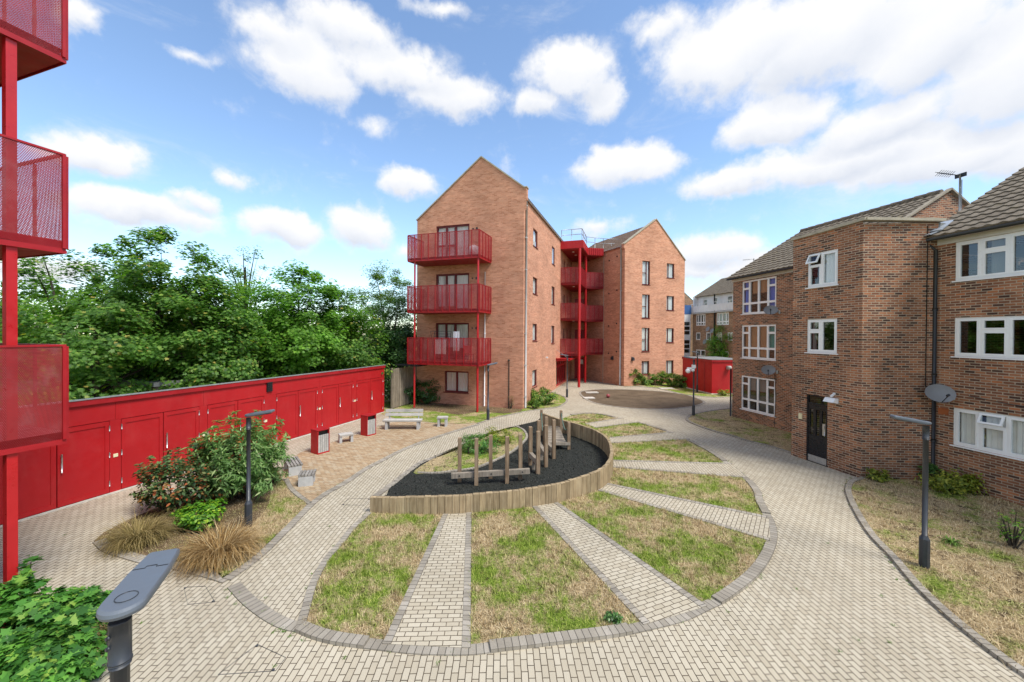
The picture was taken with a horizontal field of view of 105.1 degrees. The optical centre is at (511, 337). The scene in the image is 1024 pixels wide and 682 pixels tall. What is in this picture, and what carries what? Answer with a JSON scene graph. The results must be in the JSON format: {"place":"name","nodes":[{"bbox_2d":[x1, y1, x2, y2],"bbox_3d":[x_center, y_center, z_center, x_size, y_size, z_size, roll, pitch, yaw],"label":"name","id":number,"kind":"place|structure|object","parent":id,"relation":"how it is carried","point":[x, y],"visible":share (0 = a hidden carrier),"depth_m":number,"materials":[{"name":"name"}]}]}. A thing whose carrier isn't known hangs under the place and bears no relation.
{"place":"outdoors","nodes":[
{"label":"outdoors","id":0,"kind":"place"},
{"bbox_2d":[216,482,305,577],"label":"lawn","id":1,"kind":"structure","parent":0,"point":[277,519],"depth_m":9.22,"materials":[{"name":"plant"}]},
{"bbox_2d":[283,422,476,500],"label":"tan paving","id":2,"kind":"structure","parent":0,"point":[345,459],"depth_m":14.50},
{"bbox_2d":[284,456,302,476],"bbox_3d":[-6.978,4.108,12.488,0.400,0.340,0.950,0,0,-38],"label":"bench","id":3,"kind":"object","parent":2,"relation":"on","point":[294,467],"visible":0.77,"depth_m":12.18,"materials":[{"name":"grey concrete"}]},
{"bbox_2d":[298,469,315,486],"bbox_3d":[-5.994,4.120,11.476,0.420,0.340,0.440,0,0,-18],"label":"bench","id":4,"kind":"object","parent":2,"relation":"on","point":[306,477],"visible":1,"depth_m":11.29,"materials":[{"name":"grey concrete"}]},
{"bbox_2d":[310,427,329,454],"bbox_3d":[-7.098,3.825,14.510,0.470,0.886,0.480,1,0,32],"label":"litter bin","id":5,"kind":"object","parent":2,"relation":"on","point":[320,440],"visible":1,"depth_m":14.37,"materials":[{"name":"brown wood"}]},
{"bbox_2d":[361,413,376,435],"bbox_3d":[-6.258,3.814,17.089,0.470,0.886,0.480,1,0,32],"label":"litter bin","id":6,"kind":"object","parent":2,"relation":"on","point":[368,424],"visible":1,"depth_m":16.94,"materials":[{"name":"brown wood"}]},
{"bbox_2d":[382,409,422,429],"bbox_3d":[-5.064,3.820,18.257,1.750,0.864,0.594,0,0,-2],"label":"bench","id":7,"kind":"object","parent":2,"relation":"on","point":[418,420],"visible":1,"depth_m":18.39,"materials":[{"name":"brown wood"}]},
{"bbox_2d":[391,513,465,647],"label":"path","id":8,"kind":"structure","parent":0,"point":[433,615],"depth_m":6.52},
{"bbox_2d":[410,403,521,414],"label":"bare soil","id":9,"kind":"structure","parent":0,"point":[452,410],"depth_m":23.11,"materials":[{"name":"brown soil"}]},
{"bbox_2d":[414,427,525,473],"bbox_3d":[-0.921,4.266,15.201,2.182,0.001,7.106,1,0,25],"label":"planting bed","id":10,"kind":"object","parent":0,"point":[455,463],"visible":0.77,"depth_m":13.82,"materials":[{"name":"green plant"}]},
{"bbox_2d":[462,432,500,455],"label":"island shrub","id":11,"kind":"object","parent":10,"relation":"on","point":[482,446],"visible":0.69,"depth_m":14.48,"materials":[{"name":"green plant"}]},
{"bbox_2d":[485,425,515,445],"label":"island shrub","id":12,"kind":"object","parent":10,"relation":"on","point":[501,440],"visible":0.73,"depth_m":15.69,"materials":[{"name":"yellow plant"}]},
{"bbox_2d":[380,393,565,423],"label":"lawn","id":13,"kind":"structure","parent":0,"point":[466,420],"depth_m":21.49,"materials":[{"name":"green plant"}]},
{"bbox_2d":[363,293,416,398],"bbox_3d":[-8.264,0.671,26.461,4.665,7.230,4.420,0,0,0],"label":"dark tree","id":14,"kind":"object","parent":13,"relation":"on","point":[397,357],"visible":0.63,"depth_m":25.78,"materials":[{"name":"green plant"}]},
{"bbox_2d":[391,366,416,408],"bbox_3d":[-6.319,3.000,25.151,0.145,2.400,4.610,0,0,18],"label":"timber fence","id":15,"kind":"object","parent":13,"relation":"on","point":[401,379],"visible":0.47,"depth_m":23.78,"materials":[{"name":"brown wood"}]},
{"bbox_2d":[384,376,423,403],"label":"laurel shrub","id":16,"kind":"object","parent":13,"relation":"on","point":[388,390],"visible":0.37,"depth_m":24.59,"materials":[{"name":"green plant"}]},
{"bbox_2d":[410,378,441,403],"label":"laurel shrub","id":17,"kind":"object","parent":13,"relation":"on","point":[432,397],"visible":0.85,"depth_m":24.47,"materials":[{"name":"green plant"}]},
{"bbox_2d":[530,386,558,405],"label":"laurel shrub","id":18,"kind":"object","parent":13,"relation":"on","point":[548,398],"visible":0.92,"depth_m":24.49,"materials":[{"name":"green plant"}]},
{"bbox_2d":[385,419,607,511],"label":"rubber mulch","id":19,"kind":"object","parent":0,"point":[484,484],"visible":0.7,"depth_m":12.21,"materials":[{"name":"black rubber"}]},
{"bbox_2d":[451,434,529,485],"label":"balance beam","id":20,"kind":"structure","parent":19,"relation":"on","point":[506,472],"depth_m":11.53,"materials":[{"name":"brown wood"}]},
{"bbox_2d":[528,426,539,473],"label":"step posts","id":21,"kind":"object","parent":19,"relation":"on","point":[533,459],"visible":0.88,"depth_m":12.72,"materials":[{"name":"brown wood"}]},
{"bbox_2d":[537,420,547,466],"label":"step posts","id":22,"kind":"object","parent":19,"relation":"on","point":[544,451],"visible":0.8,"depth_m":12.97,"materials":[{"name":"brown wood"}]},
{"bbox_2d":[544,416,555,458],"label":"step posts","id":23,"kind":"object","parent":19,"relation":"on","point":[552,448],"visible":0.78,"depth_m":13.83,"materials":[{"name":"brown wood"}]},
{"bbox_2d":[540,409,570,449],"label":"plank bridge","id":24,"kind":"structure","parent":19,"relation":"on","point":[560,439],"depth_m":15.80,"materials":[{"name":"brown wood"}]},
{"bbox_2d":[0,377,1023,681],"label":"paving","id":25,"kind":"structure","parent":0,"point":[830,557],"depth_m":6.19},
{"bbox_2d":[0,0,68,627],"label":"apartment block","id":26,"kind":"structure","parent":25,"relation":"on","point":[24,53],"depth_m":5.95,"materials":[{"name":"red metal"}]},
{"bbox_2d":[96,548,179,681],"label":"street lamp","id":27,"kind":"object","parent":25,"relation":"on","point":[132,592],"visible":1,"depth_m":2.31,"materials":[{"name":"grey metal"}]},
{"bbox_2d":[106,375,246,393],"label":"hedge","id":28,"kind":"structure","parent":25,"relation":"on","point":[156,384],"depth_m":14.87,"materials":[{"name":"green plant"}]},
{"bbox_2d":[94,474,282,569],"bbox_3d":[-7.041,4.281,9.818,3.878,0.001,5.600,0,0,0],"label":"soil bed","id":29,"kind":"object","parent":25,"relation":"on","point":[232,502],"visible":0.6,"depth_m":9.20,"materials":[{"name":"brown soil"}]},
{"bbox_2d":[84,506,185,561],"bbox_3d":[-7.796,3.991,8.198,1.676,0.620,1.711,1,0,32],"label":"grass clump","id":30,"kind":"object","parent":29,"relation":"on","point":[147,532],"visible":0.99,"depth_m":8.05,"materials":[{"name":"plant"}]},
{"bbox_2d":[128,447,217,512],"bbox_3d":[-8.316,3.540,9.675,1.780,1.585,1.607,0,0,-28],"label":"photinia shrub","id":31,"kind":"object","parent":29,"relation":"on","point":[175,497],"visible":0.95,"depth_m":9.31,"materials":[{"name":"green plant"}]},
{"bbox_2d":[168,496,227,531],"bbox_3d":[-7.087,4.012,8.862,1.099,0.662,1.090,0,0,0],"label":"choisya shrub","id":32,"kind":"object","parent":29,"relation":"on","point":[192,521],"visible":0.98,"depth_m":8.68,"materials":[{"name":"green plant"}]},
{"bbox_2d":[167,515,273,586],"bbox_3d":[-5.673,3.972,7.627,1.971,0.690,1.918,0,0,0],"label":"grass clump","id":33,"kind":"object","parent":29,"relation":"on","point":[215,550],"visible":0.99,"depth_m":7.49,"materials":[{"name":"beige plant"}]},
{"bbox_2d":[187,435,261,500],"bbox_3d":[-7.625,3.445,10.410,1.722,1.761,1.946,0,0,0],"label":"shrub","id":34,"kind":"object","parent":29,"relation":"on","point":[216,493],"visible":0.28,"depth_m":9.97,"materials":[{"name":"green plant"}]},
{"bbox_2d":[179,410,294,498],"bbox_3d":[-7.090,3.164,10.563,2.326,2.332,2.315,0,0,21],"label":"shrub","id":35,"kind":"object","parent":29,"relation":"on","point":[233,474],"visible":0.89,"depth_m":10.06,"materials":[{"name":"green plant"}]},
{"bbox_2d":[244,409,274,527],"bbox_3d":[-5.731,3.027,8.888,0.619,2.764,0.200,0,0,-6],"label":"street lamp","id":36,"kind":"object","parent":29,"relation":"on","point":[248,510],"visible":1,"depth_m":8.83,"materials":[{"name":"grey metal"}]},
{"bbox_2d":[0,365,385,527],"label":"store row","id":37,"kind":"object","parent":25,"relation":"on","point":[112,440],"visible":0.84,"depth_m":11.69,"materials":[{"name":"metal"}]},
{"bbox_2d":[0,446,55,524],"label":"door","id":38,"kind":"structure","parent":37,"relation":"in","point":[36,467],"depth_m":9.35,"materials":[{"name":"metal"}]},
{"bbox_2d":[56,421,109,507],"bbox_3d":[-11.082,3.251,10.171,0.127,1.935,1.011,0,0,18],"label":"door","id":39,"kind":"structure","parent":37,"relation":"in","point":[82,463],"depth_m":10.15,"materials":[{"name":"metal"}]},
{"bbox_2d":[121,413,162,488],"bbox_3d":[-10.714,3.246,11.361,0.084,1.935,1.006,0,0,18],"label":"door","id":40,"kind":"structure","parent":37,"relation":"in","point":[141,436],"depth_m":11.27,"materials":[{"name":"metal"}]},
{"bbox_2d":[162,407,199,472],"bbox_3d":[-10.373,3.241,12.331,0.127,1.935,1.006,0,0,18],"label":"door","id":41,"kind":"structure","parent":37,"relation":"in","point":[181,425],"depth_m":12.29,"materials":[{"name":"metal"}]},
{"bbox_2d":[207,401,237,455],"bbox_3d":[-9.999,3.236,13.536,0.084,1.935,1.026,0,0,18],"label":"door","id":42,"kind":"structure","parent":37,"relation":"in","point":[220,411],"depth_m":13.49,"materials":[{"name":"metal"}]},
{"bbox_2d":[237,396,264,442],"bbox_3d":[-9.651,3.232,14.525,0.127,1.935,1.026,0,0,18],"label":"door","id":43,"kind":"structure","parent":37,"relation":"in","point":[247,406],"depth_m":14.46,"materials":[{"name":"metal"}]},
{"bbox_2d":[276,391,297,442],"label":"door","id":44,"kind":"structure","parent":37,"relation":"in","point":[286,403],"depth_m":16.02,"materials":[{"name":"metal"}]},
{"bbox_2d":[298,388,317,436],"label":"door","id":45,"kind":"structure","parent":37,"relation":"in","point":[307,398],"depth_m":16.98,"materials":[{"name":"metal"}]},
{"bbox_2d":[322,384,337,427],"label":"door","id":46,"kind":"structure","parent":37,"relation":"in","point":[329,394],"depth_m":18.21,"materials":[{"name":"metal"}]},
{"bbox_2d":[338,382,353,424],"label":"door","id":47,"kind":"structure","parent":37,"relation":"in","point":[345,390],"depth_m":19.16,"materials":[{"name":"metal"}]},
{"bbox_2d":[357,379,369,418],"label":"door","id":48,"kind":"structure","parent":37,"relation":"in","point":[363,386],"depth_m":20.41,"materials":[{"name":"metal"}]},
{"bbox_2d":[370,377,382,413],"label":"door","id":49,"kind":"structure","parent":37,"relation":"in","point":[376,384],"depth_m":21.42,"materials":[{"name":"metal"}]},
{"bbox_2d":[130,275,288,390],"bbox_3d":[-13.214,0.819,16.801,5.901,6.999,6.074,0,0,0],"label":"sycamore tree","id":50,"kind":"object","parent":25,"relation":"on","point":[228,365],"visible":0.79,"depth_m":15.59,"materials":[{"name":"green plant"}]},
{"bbox_2d":[223,278,316,375],"bbox_3d":[-13.344,0.586,21.063,5.534,7.409,5.205,0,0,0],"label":"bright tree","id":51,"kind":"object","parent":25,"relation":"on","point":[254,307],"visible":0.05,"depth_m":20.38,"materials":[{"name":"green plant"}]},
{"bbox_2d":[219,258,371,378],"bbox_3d":[-11.249,0.128,20.599,6.799,8.356,7.193,0,0,0],"label":"bright tree","id":52,"kind":"object","parent":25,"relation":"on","point":[298,352],"visible":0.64,"depth_m":18.98,"materials":[{"name":"green plant"}]},
{"bbox_2d":[303,284,396,377],"bbox_3d":[-9.569,0.634,22.435,5.798,7.340,6.209,0,0,13],"label":"bright tree","id":53,"kind":"object","parent":25,"relation":"on","point":[352,354],"visible":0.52,"depth_m":21.63,"materials":[{"name":"green plant"}]},
{"bbox_2d":[343,259,416,385],"bbox_3d":[-9.501,-0.700,29.142,6.805,9.918,5.889,0,0,0],"label":"pale tree","id":54,"kind":"object","parent":25,"relation":"on","point":[377,277],"visible":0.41,"depth_m":28.61,"materials":[{"name":"green plant"}]},
{"bbox_2d":[26,460,910,667],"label":"weeds","id":55,"kind":"object","parent":25,"relation":"on","point":[453,652],"visible":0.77,"depth_m":6.24,"materials":[{"name":"green plant"}]},
{"bbox_2d":[370,413,612,514],"bbox_3d":[1.062,4.067,13.246,4.690,0.708,10.687,1,0,28],"label":"timber edging","id":56,"kind":"object","parent":25,"relation":"on","point":[592,481],"visible":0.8,"depth_m":9.89,"materials":[{"name":"brown wood"}]},
{"bbox_2d":[407,156,577,411],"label":"apartment block","id":57,"kind":"structure","parent":25,"relation":"on","point":[502,295],"depth_m":23.91,"materials":[{"name":"orange brick"}]},
{"bbox_2d":[436,323,468,359],"bbox_3d":[-3.718,0.249,24.687,2.300,2.300,0.142,0,0,18],"label":"balcony door","id":58,"kind":"structure","parent":57,"relation":"in","point":[463,328],"depth_m":24.70,"materials":[{"name":"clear glass"}]},
{"bbox_2d":[436,273,468,308],"bbox_3d":[-3.700,-2.821,24.667,2.300,2.320,0.142,0,0,18],"label":"balcony door","id":59,"kind":"structure","parent":57,"relation":"in","point":[461,278],"depth_m":24.69,"materials":[{"name":"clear glass"}]},
{"bbox_2d":[437,224,468,256],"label":"balcony door","id":60,"kind":"structure","parent":57,"relation":"in","point":[464,226],"depth_m":24.69,"materials":[{"name":"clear glass"}]},
{"bbox_2d":[443,371,468,393],"bbox_3d":[-3.448,2.809,24.566,1.750,1.375,0.265,0,0,18],"label":"window","id":61,"kind":"structure","parent":57,"relation":"in","point":[457,381],"depth_m":24.63,"materials":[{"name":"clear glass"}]},
{"bbox_2d":[88,386,1023,681],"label":"kerb edging","id":62,"kind":"object","parent":25,"relation":"on","point":[274,618],"visible":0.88,"depth_m":6.85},
{"bbox_2d":[560,228,611,386],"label":"access walkway","id":63,"kind":"structure","parent":25,"relation":"on","point":[579,254],"depth_m":36.03,"materials":[{"name":"red metal"}]},
{"bbox_2d":[574,357,583,377],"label":"door","id":64,"kind":"structure","parent":63,"relation":"in","point":[581,358],"depth_m":39.28,"materials":[{"name":"red glass"}]},
{"bbox_2d":[586,218,685,385],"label":"apartment block","id":65,"kind":"structure","parent":25,"relation":"on","point":[639,297],"depth_m":35.41,"materials":[{"name":"orange brick"}]},
{"bbox_2d":[642,328,648,351],"bbox_3d":[11.865,0.242,34.962,0.990,2.155,0.255,0,0,-25],"label":"window","id":66,"kind":"structure","parent":65,"relation":"in","point":[645,331],"depth_m":35.05,"materials":[{"name":"clear glass"}]},
{"bbox_2d":[642,294,649,318],"bbox_3d":[11.883,-2.728,34.943,0.990,2.155,0.255,0,0,-25],"label":"window","id":67,"kind":"structure","parent":65,"relation":"in","point":[645,298],"depth_m":35.02,"materials":[{"name":"clear glass"}]},
{"bbox_2d":[581,389,702,408],"bbox_3d":[9.049,4.264,27.590,7.835,0.001,8.252,0,0,0],"label":"dirt patch","id":68,"kind":"object","parent":25,"relation":"on","point":[642,399],"visible":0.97,"depth_m":26.94,"materials":[{"name":"brown soil"}]},
{"bbox_2d":[684,305,690,355],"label":"stair tower","id":69,"kind":"structure","parent":25,"relation":"on","point":[687,317],"depth_m":47.44,"materials":[{"name":"white glass"}]},
{"bbox_2d":[726,167,1023,505],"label":"apartment block","id":70,"kind":"structure","parent":25,"relation":"on","point":[894,308],"depth_m":12.09,"materials":[{"name":"brick"}]},
{"bbox_2d":[740,276,775,314],"bbox_3d":[12.447,-2.051,19.729,0.205,1.765,2.220,0,0,-11],"label":"window","id":71,"kind":"structure","parent":70,"relation":"in","point":[768,284],"depth_m":19.68,"materials":[{"name":"white plastic"}]},
{"bbox_2d":[740,375,775,417],"bbox_3d":[12.383,2.919,19.754,0.135,1.805,2.220,0,0,-11],"label":"window","id":72,"kind":"structure","parent":70,"relation":"in","point":[758,394],"depth_m":19.70,"materials":[{"name":"white plastic"}]},
{"bbox_2d":[742,324,775,360],"bbox_3d":[12.433,0.254,19.744,0.205,1.755,2.220,0,0,-11],"label":"window","id":73,"kind":"structure","parent":70,"relation":"in","point":[760,339],"depth_m":19.71,"materials":[{"name":"white plastic"}]},
{"bbox_2d":[806,394,827,466],"bbox_3d":[10.587,3.195,13.586,0.112,2.360,0.770,0,0,-11],"label":"entrance door","id":74,"kind":"structure","parent":70,"relation":"in","point":[816,451],"depth_m":13.62,"materials":[{"name":"black paint"}]},
{"bbox_2d":[804,318,837,354],"bbox_3d":[10.612,-0.026,13.423,0.135,1.195,1.170,0,0,-11],"label":"window","id":75,"kind":"structure","parent":70,"relation":"in","point":[822,333],"depth_m":13.40,"materials":[{"name":"white plastic"}]},
{"bbox_2d":[805,249,838,288],"bbox_3d":[10.600,-2.316,13.403,0.326,1.215,1.170,0,0,-11],"label":"window","id":76,"kind":"structure","parent":70,"relation":"in","point":[828,268],"depth_m":13.37,"materials":[{"name":"white plastic"}]},
{"bbox_2d":[925,384,955,402],"bbox_3d":[12.760,1.665,11.528,0.749,0.530,0.597,0,0,-11],"label":"satellite dish","id":77,"kind":"object","parent":70,"relation":"attached to","point":[939,393],"visible":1,"depth_m":11.61,"materials":[{"name":"grey metal"}]},
{"bbox_2d":[935,170,966,210],"bbox_3d":[15.716,-4.711,14.069,1.170,2.427,0.320,0,0,-11],"label":"television aerial","id":78,"kind":"object","parent":70,"relation":"on","point":[960,175],"visible":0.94,"depth_m":14.13,"materials":[{"name":"metal"}]},
{"bbox_2d":[949,408,1023,460],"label":"window","id":79,"kind":"structure","parent":70,"relation":"in","point":[1004,433],"depth_m":10.87,"materials":[{"name":"white plastic"}]},
{"bbox_2d":[951,316,1023,360],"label":"window","id":80,"kind":"structure","parent":70,"relation":"in","point":[995,337],"depth_m":10.87,"materials":[{"name":"white plastic"}]},
{"bbox_2d":[952,231,1023,282],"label":"window","id":81,"kind":"structure","parent":70,"relation":"in","point":[998,256],"depth_m":10.87,"materials":[{"name":"white plastic"}]},
{"bbox_2d":[0,0,1023,333],"label":"sky","id":82,"kind":"structure","parent":0,"point":[317,133],"materials":[{"name":"blue"}]},
{"bbox_2d":[302,393,768,643],"bbox_3d":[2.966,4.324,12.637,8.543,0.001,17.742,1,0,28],"label":"lawn","id":83,"kind":"structure","parent":0,"point":[564,557],"depth_m":7.68,"materials":[{"name":"green plant"}]},
{"bbox_2d":[603,610,622,624],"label":"dock plant","id":84,"kind":"object","parent":83,"relation":"on","point":[609,616],"visible":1,"depth_m":5.97,"materials":[{"name":"green plant"}]},
{"bbox_2d":[588,418,637,426],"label":"path","id":85,"kind":"structure","parent":0,"point":[611,422],"depth_m":19.68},
{"bbox_2d":[538,503,700,622],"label":"path","id":86,"kind":"structure","parent":0,"point":[648,595],"depth_m":7.21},
{"bbox_2d":[610,433,685,441],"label":"path","id":87,"kind":"structure","parent":0,"point":[652,437],"depth_m":16.82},
{"bbox_2d":[613,461,743,475],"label":"path","id":88,"kind":"structure","parent":0,"point":[728,469],"depth_m":13.10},
{"bbox_2d":[633,383,729,396],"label":"lawn","id":89,"kind":"structure","parent":0,"point":[682,390],"depth_m":31.38,"materials":[{"name":"green plant"}]},
{"bbox_2d":[682,356,732,394],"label":"bin store","id":90,"kind":"structure","parent":89,"relation":"on","point":[713,374],"depth_m":29.84,"materials":[{"name":"red metal"}]},
{"bbox_2d":[601,484,769,537],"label":"path","id":91,"kind":"structure","parent":0,"point":[758,525],"depth_m":9.73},
{"bbox_2d":[688,409,790,450],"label":"lawn","id":92,"kind":"structure","parent":0,"point":[745,433],"depth_m":18.56,"materials":[{"name":"green plant"}]},
{"bbox_2d":[683,356,695,415],"bbox_3d":[9.782,2.736,21.630,0.619,3.364,0.250,0,0,10],"label":"street lamp","id":93,"kind":"object","parent":92,"relation":"on","point":[692,367],"visible":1,"depth_m":21.55,"materials":[{"name":"grey metal"}]},
{"bbox_2d":[851,478,1023,665],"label":"lawn","id":94,"kind":"structure","parent":0,"point":[854,489],"depth_m":8.26,"materials":[{"name":"green plant"}]},
{"bbox_2d":[98,409,1023,676],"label":"dry grass","id":95,"kind":"structure","parent":94,"relation":"on","point":[884,524],"depth_m":8.47,"materials":[{"name":"plant"}]},
{"bbox_2d":[866,468,890,482],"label":"yellow plant","id":96,"kind":"object","parent":94,"relation":"on","point":[883,477],"visible":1,"depth_m":11.86,"materials":[{"name":"green plant"}]},
{"bbox_2d":[890,414,931,568],"bbox_3d":[7.665,3.005,7.543,0.619,2.984,0.200,0,0,15],"label":"street lamp","id":97,"kind":"object","parent":94,"relation":"on","point":[924,552],"visible":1,"depth_m":7.45,"materials":[{"name":"grey metal"}]},
{"bbox_2d":[914,467,990,496],"bbox_3d":[12.539,4.099,11.183,1.809,0.770,0.986,0,0,0],"label":"shrub","id":98,"kind":"object","parent":94,"relation":"on","point":[955,483],"visible":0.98,"depth_m":10.97,"materials":[{"name":"green plant"}]},
{"bbox_2d":[995,509,1023,548],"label":"twiggy plant","id":99,"kind":"object","parent":94,"relation":"on","point":[1009,539],"visible":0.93,"depth_m":8.19,"materials":[{"name":"green plant"}]},
{"label":"soil bed","id":100,"kind":"structure","parent":0,"visible":0},
{"bbox_2d":[0,555,52,628],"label":"sycamore sapling","id":101,"kind":"object","parent":100,"relation":"on","point":[25,573],"visible":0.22,"depth_m":5.94,"materials":[{"name":"green plant"}]},
{"bbox_2d":[0,579,95,647],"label":"sapling","id":102,"kind":"object","parent":100,"relation":"on","point":[29,607],"visible":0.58,"depth_m":5.33,"materials":[{"name":"green plant"}]},
{"bbox_2d":[0,615,106,681],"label":"bramble","id":103,"kind":"object","parent":100,"relation":"on","point":[58,651],"visible":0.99,"depth_m":4.75,"materials":[{"name":"green plant"}]},
{"bbox_2d":[11,583,112,635],"bbox_3d":[-6.338,4.014,5.594,1.564,0.813,1.013,0,0,20],"label":"shrub","id":104,"kind":"object","parent":100,"relation":"on","point":[90,598],"visible":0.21,"depth_m":5.59,"materials":[{"name":"green plant"}]},
{"label":"ground","id":105,"kind":"structure","parent":0,"visible":0},
{"bbox_2d":[0,256,91,352],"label":"background tree","id":106,"kind":"object","parent":105,"relation":"on","point":[50,264],"visible":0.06,"depth_m":22.34,"materials":[{"name":"green plant"}]},
{"bbox_2d":[0,249,155,388],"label":"sycamore tree","id":107,"kind":"object","parent":105,"relation":"on","point":[96,279],"visible":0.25,"depth_m":17.47,"materials":[{"name":"green plant"}]},
{"bbox_2d":[0,301,222,405],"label":"sycamore tree","id":108,"kind":"object","parent":105,"relation":"on","point":[85,354],"visible":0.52,"depth_m":13.22,"materials":[{"name":"green plant"}]},
{"bbox_2d":[23,225,252,379],"bbox_3d":[-15.115,-0.252,17.008,6.850,9.113,6.786,0,0,-20],"label":"sycamore tree","id":109,"kind":"object","parent":105,"relation":"on","point":[132,277],"visible":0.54,"depth_m":15.87,"materials":[{"name":"green plant"}]},
{"bbox_2d":[222,245,272,317],"bbox_3d":[-15.387,-0.557,22.968,3.166,9.640,2.735,0,0,0],"label":"slender tree","id":110,"kind":"object","parent":105,"relation":"on","point":[245,276],"visible":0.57,"depth_m":22.82,"materials":[{"name":"green plant"}]},
{"bbox_2d":[685,293,692,355],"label":"apartment block","id":111,"kind":"structure","parent":105,"relation":"on","point":[688,300],"depth_m":54.25,"materials":[{"name":"concrete"}]},
{"bbox_2d":[690,278,732,357],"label":"apartment block","id":112,"kind":"structure","parent":105,"relation":"on","point":[711,307],"depth_m":44.85,"materials":[{"name":"brown brick"}]},
{"bbox_2d":[703,323,732,357],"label":"tree","id":113,"kind":"object","parent":105,"relation":"on","point":[719,352],"visible":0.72,"depth_m":42.56,"materials":[{"name":"green plant"}]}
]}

